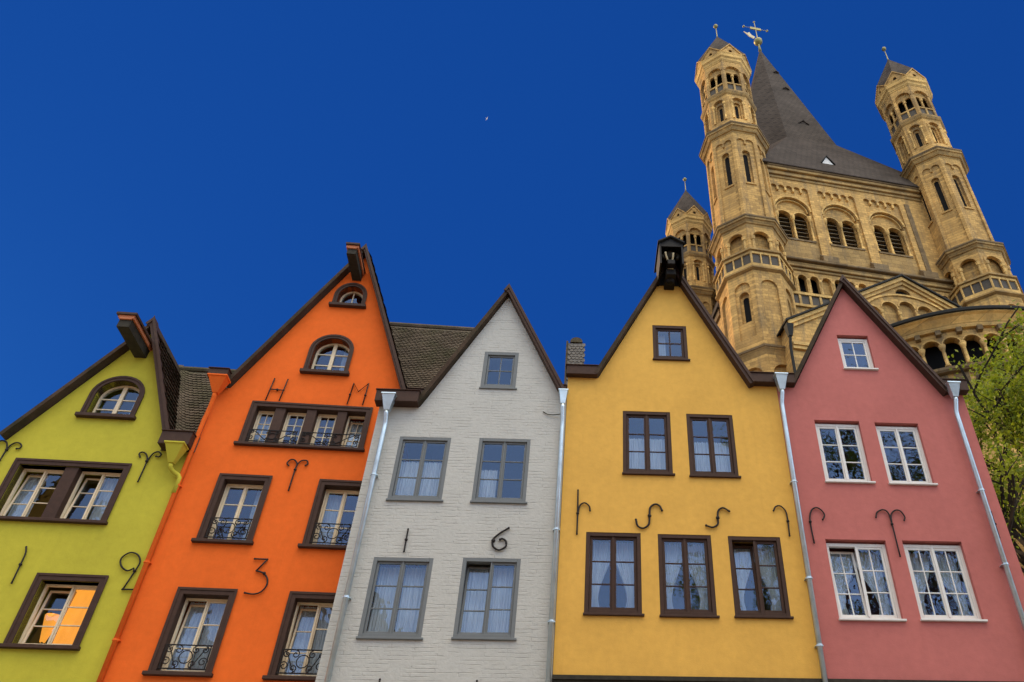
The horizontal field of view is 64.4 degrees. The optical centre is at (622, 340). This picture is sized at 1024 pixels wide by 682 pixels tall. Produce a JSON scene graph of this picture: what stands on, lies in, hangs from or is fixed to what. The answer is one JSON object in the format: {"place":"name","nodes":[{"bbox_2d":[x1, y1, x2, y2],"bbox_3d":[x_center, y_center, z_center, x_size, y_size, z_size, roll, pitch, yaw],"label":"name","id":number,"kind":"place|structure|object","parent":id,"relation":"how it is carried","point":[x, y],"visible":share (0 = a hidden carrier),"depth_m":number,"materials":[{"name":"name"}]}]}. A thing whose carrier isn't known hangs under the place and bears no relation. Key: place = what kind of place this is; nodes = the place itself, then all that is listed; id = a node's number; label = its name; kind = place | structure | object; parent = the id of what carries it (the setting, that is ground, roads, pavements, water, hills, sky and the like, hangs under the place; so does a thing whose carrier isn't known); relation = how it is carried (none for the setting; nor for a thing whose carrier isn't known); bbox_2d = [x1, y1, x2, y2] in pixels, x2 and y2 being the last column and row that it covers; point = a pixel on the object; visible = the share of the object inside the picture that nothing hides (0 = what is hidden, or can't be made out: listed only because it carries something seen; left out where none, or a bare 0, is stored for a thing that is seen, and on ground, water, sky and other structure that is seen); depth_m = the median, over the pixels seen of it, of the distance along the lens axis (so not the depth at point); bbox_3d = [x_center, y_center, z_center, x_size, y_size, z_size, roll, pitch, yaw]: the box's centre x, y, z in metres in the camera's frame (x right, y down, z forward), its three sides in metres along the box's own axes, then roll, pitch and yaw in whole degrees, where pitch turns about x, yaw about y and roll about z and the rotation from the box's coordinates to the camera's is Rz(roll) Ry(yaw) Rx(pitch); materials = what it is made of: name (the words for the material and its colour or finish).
{"place":"outdoors","nodes":[
{"label":"outdoors","id":0,"kind":"place"},
{"bbox_2d":[0,311,235,681],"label":"gabled house","id":1,"kind":"structure","parent":0,"point":[93,457],"depth_m":17.73,"materials":[{"name":"paint"}]},
{"bbox_2d":[0,572,108,650],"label":"window","id":2,"kind":"structure","parent":1,"relation":"in","point":[69,630],"depth_m":16.05,"materials":[{"name":"beige paint"}]},
{"bbox_2d":[0,457,131,524],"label":"window","id":3,"kind":"structure","parent":1,"relation":"in","point":[55,511],"depth_m":17.66,"materials":[{"name":"beige paint"}]},
{"bbox_2d":[74,376,144,420],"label":"window","id":4,"kind":"structure","parent":1,"relation":"in","point":[83,413],"depth_m":19.15,"materials":[{"name":"beige paint"}]},
{"bbox_2d":[0,0,1023,439],"label":"sky","id":5,"kind":"structure","parent":0,"point":[205,168],"materials":[{"name":"blue"}]},
{"bbox_2d":[552,235,827,681],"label":"gabled house","id":6,"kind":"structure","parent":0,"point":[681,557],"depth_m":17.85,"materials":[{"name":"yellow paint"}]},
{"bbox_2d":[583,532,644,616],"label":"window","id":7,"kind":"structure","parent":6,"relation":"in","point":[626,557],"depth_m":17.00,"materials":[{"name":"brown wood"}]},
{"bbox_2d":[622,411,674,475],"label":"window","id":8,"kind":"structure","parent":6,"relation":"in","point":[645,456],"depth_m":18.98,"materials":[{"name":"brown wood"}]},
{"bbox_2d":[652,325,689,360],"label":"window","id":9,"kind":"structure","parent":6,"relation":"in","point":[659,351],"depth_m":21.01,"materials":[{"name":"brown wood"}]},
{"bbox_2d":[658,534,719,618],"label":"window","id":10,"kind":"structure","parent":6,"relation":"in","point":[696,559],"depth_m":17.06,"materials":[{"name":"brown wood"}]},
{"bbox_2d":[686,414,740,478],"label":"window","id":11,"kind":"structure","parent":6,"relation":"in","point":[711,459],"depth_m":19.03,"materials":[{"name":"brown wood"}]},
{"bbox_2d":[728,536,793,618],"bbox_3d":[2.862,5.055,17.019,1.215,1.815,0.409,2,-40,-3],"label":"window","id":12,"kind":"structure","parent":6,"relation":"in","point":[769,565],"depth_m":17.13,"materials":[{"name":"brown wood"}]},
{"bbox_2d":[665,21,1023,574],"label":"church","id":13,"kind":"structure","parent":0,"point":[807,212],"depth_m":64.72,"materials":[{"name":"stone"}]},
{"bbox_2d":[776,274,1023,681],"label":"gabled house","id":14,"kind":"structure","parent":0,"point":[917,575],"depth_m":18.16,"materials":[{"name":"pink paint"}]},
{"bbox_2d":[815,424,875,483],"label":"window","id":15,"kind":"structure","parent":14,"relation":"in","point":[836,427],"depth_m":19.10,"materials":[{"name":"white paint"}]},
{"bbox_2d":[837,338,878,370],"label":"window","id":16,"kind":"structure","parent":14,"relation":"in","point":[848,341],"depth_m":21.13,"materials":[{"name":"white paint"}]},
{"bbox_2d":[826,543,906,621],"bbox_3d":[5.102,5.178,17.113,1.405,1.755,0.464,2,-40,-3],"label":"window","id":17,"kind":"structure","parent":14,"relation":"in","point":[868,565],"depth_m":17.27,"materials":[{"name":"white paint"}]},
{"bbox_2d":[875,426,937,485],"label":"window","id":18,"kind":"structure","parent":14,"relation":"in","point":[928,482],"depth_m":19.16,"materials":[{"name":"white paint"}]},
{"bbox_2d":[903,544,987,621],"bbox_3d":[6.803,5.223,17.198,1.395,1.745,0.464,2,-40,-3],"label":"window","id":19,"kind":"structure","parent":14,"relation":"in","point":[944,566],"depth_m":17.34,"materials":[{"name":"white paint"}]},
{"label":"ground","id":20,"kind":"structure","parent":0,"visible":0},
{"bbox_2d":[96,242,474,681],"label":"gabled house","id":21,"kind":"structure","parent":20,"relation":"on","point":[240,580],"depth_m":18.06,"materials":[{"name":"orange paint"}]},
{"bbox_2d":[141,587,237,677],"bbox_3d":[-8.537,5.866,16.033,1.280,1.747,0.554,4,-40,-5],"label":"window","id":22,"kind":"structure","parent":21,"relation":"in","point":[178,663],"depth_m":16.07,"materials":[{"name":"beige paint"}]},
{"bbox_2d":[191,473,272,544],"bbox_3d":[-8.553,3.797,17.760,1.260,1.677,0.554,4,-40,-5],"label":"window","id":23,"kind":"structure","parent":21,"relation":"in","point":[225,481],"depth_m":17.69,"materials":[{"name":"beige paint"}]},
{"bbox_2d":[262,591,335,681],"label":"window","id":24,"kind":"structure","parent":21,"relation":"in","point":[291,664],"depth_m":16.29,"materials":[{"name":"beige paint"}]},
{"bbox_2d":[233,400,372,451],"bbox_3d":[-7.576,2.151,19.272,2.960,1.257,0.554,4,-40,-5],"label":"window","id":25,"kind":"structure","parent":21,"relation":"in","point":[258,430],"depth_m":19.26,"materials":[{"name":"beige paint"}]},
{"bbox_2d":[299,334,353,376],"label":"window","id":26,"kind":"structure","parent":21,"relation":"in","point":[346,360],"depth_m":20.66,"materials":[{"name":"beige paint"}]},
{"bbox_2d":[297,479,361,549],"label":"window","id":27,"kind":"structure","parent":21,"relation":"in","point":[324,522],"depth_m":17.97,"materials":[{"name":"beige paint"}]},
{"bbox_2d":[328,283,366,308],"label":"window","id":28,"kind":"structure","parent":21,"relation":"in","point":[334,303],"depth_m":21.92,"materials":[{"name":"beige paint"}]},
{"bbox_2d":[315,284,567,681],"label":"gabled house","id":29,"kind":"structure","parent":20,"relation":"on","point":[461,508],"depth_m":17.25,"materials":[{"name":"brick"}]},
{"bbox_2d":[356,557,433,639],"bbox_3d":[-4.565,5.272,16.304,1.295,1.705,0.394,2,-40,-3],"label":"window","id":30,"kind":"structure","parent":29,"relation":"in","point":[413,601],"depth_m":16.37,"materials":[{"name":"grey paint"}]},
{"bbox_2d":[386,437,450,501],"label":"window","id":31,"kind":"structure","parent":29,"relation":"in","point":[407,477],"depth_m":18.22,"materials":[{"name":"grey paint"}]},
{"bbox_2d":[451,558,520,640],"bbox_3d":[-2.740,5.314,16.401,1.270,1.715,0.394,2,-40,-3],"label":"window","id":32,"kind":"structure","parent":29,"relation":"in","point":[488,611],"depth_m":16.47,"materials":[{"name":"grey paint"}]},
{"bbox_2d":[479,352,518,389],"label":"window","id":33,"kind":"structure","parent":29,"relation":"in","point":[488,355],"depth_m":20.06,"materials":[{"name":"grey paint"}]},
{"bbox_2d":[470,438,530,503],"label":"window","id":34,"kind":"structure","parent":29,"relation":"in","point":[484,486],"depth_m":18.25,"materials":[{"name":"grey paint"}]},
{"bbox_2d":[947,300,1023,572],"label":"tree","id":35,"kind":"object","parent":20,"relation":"on","point":[1001,392],"visible":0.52,"depth_m":28.40,"materials":[{"name":"green plant"}]}
]}

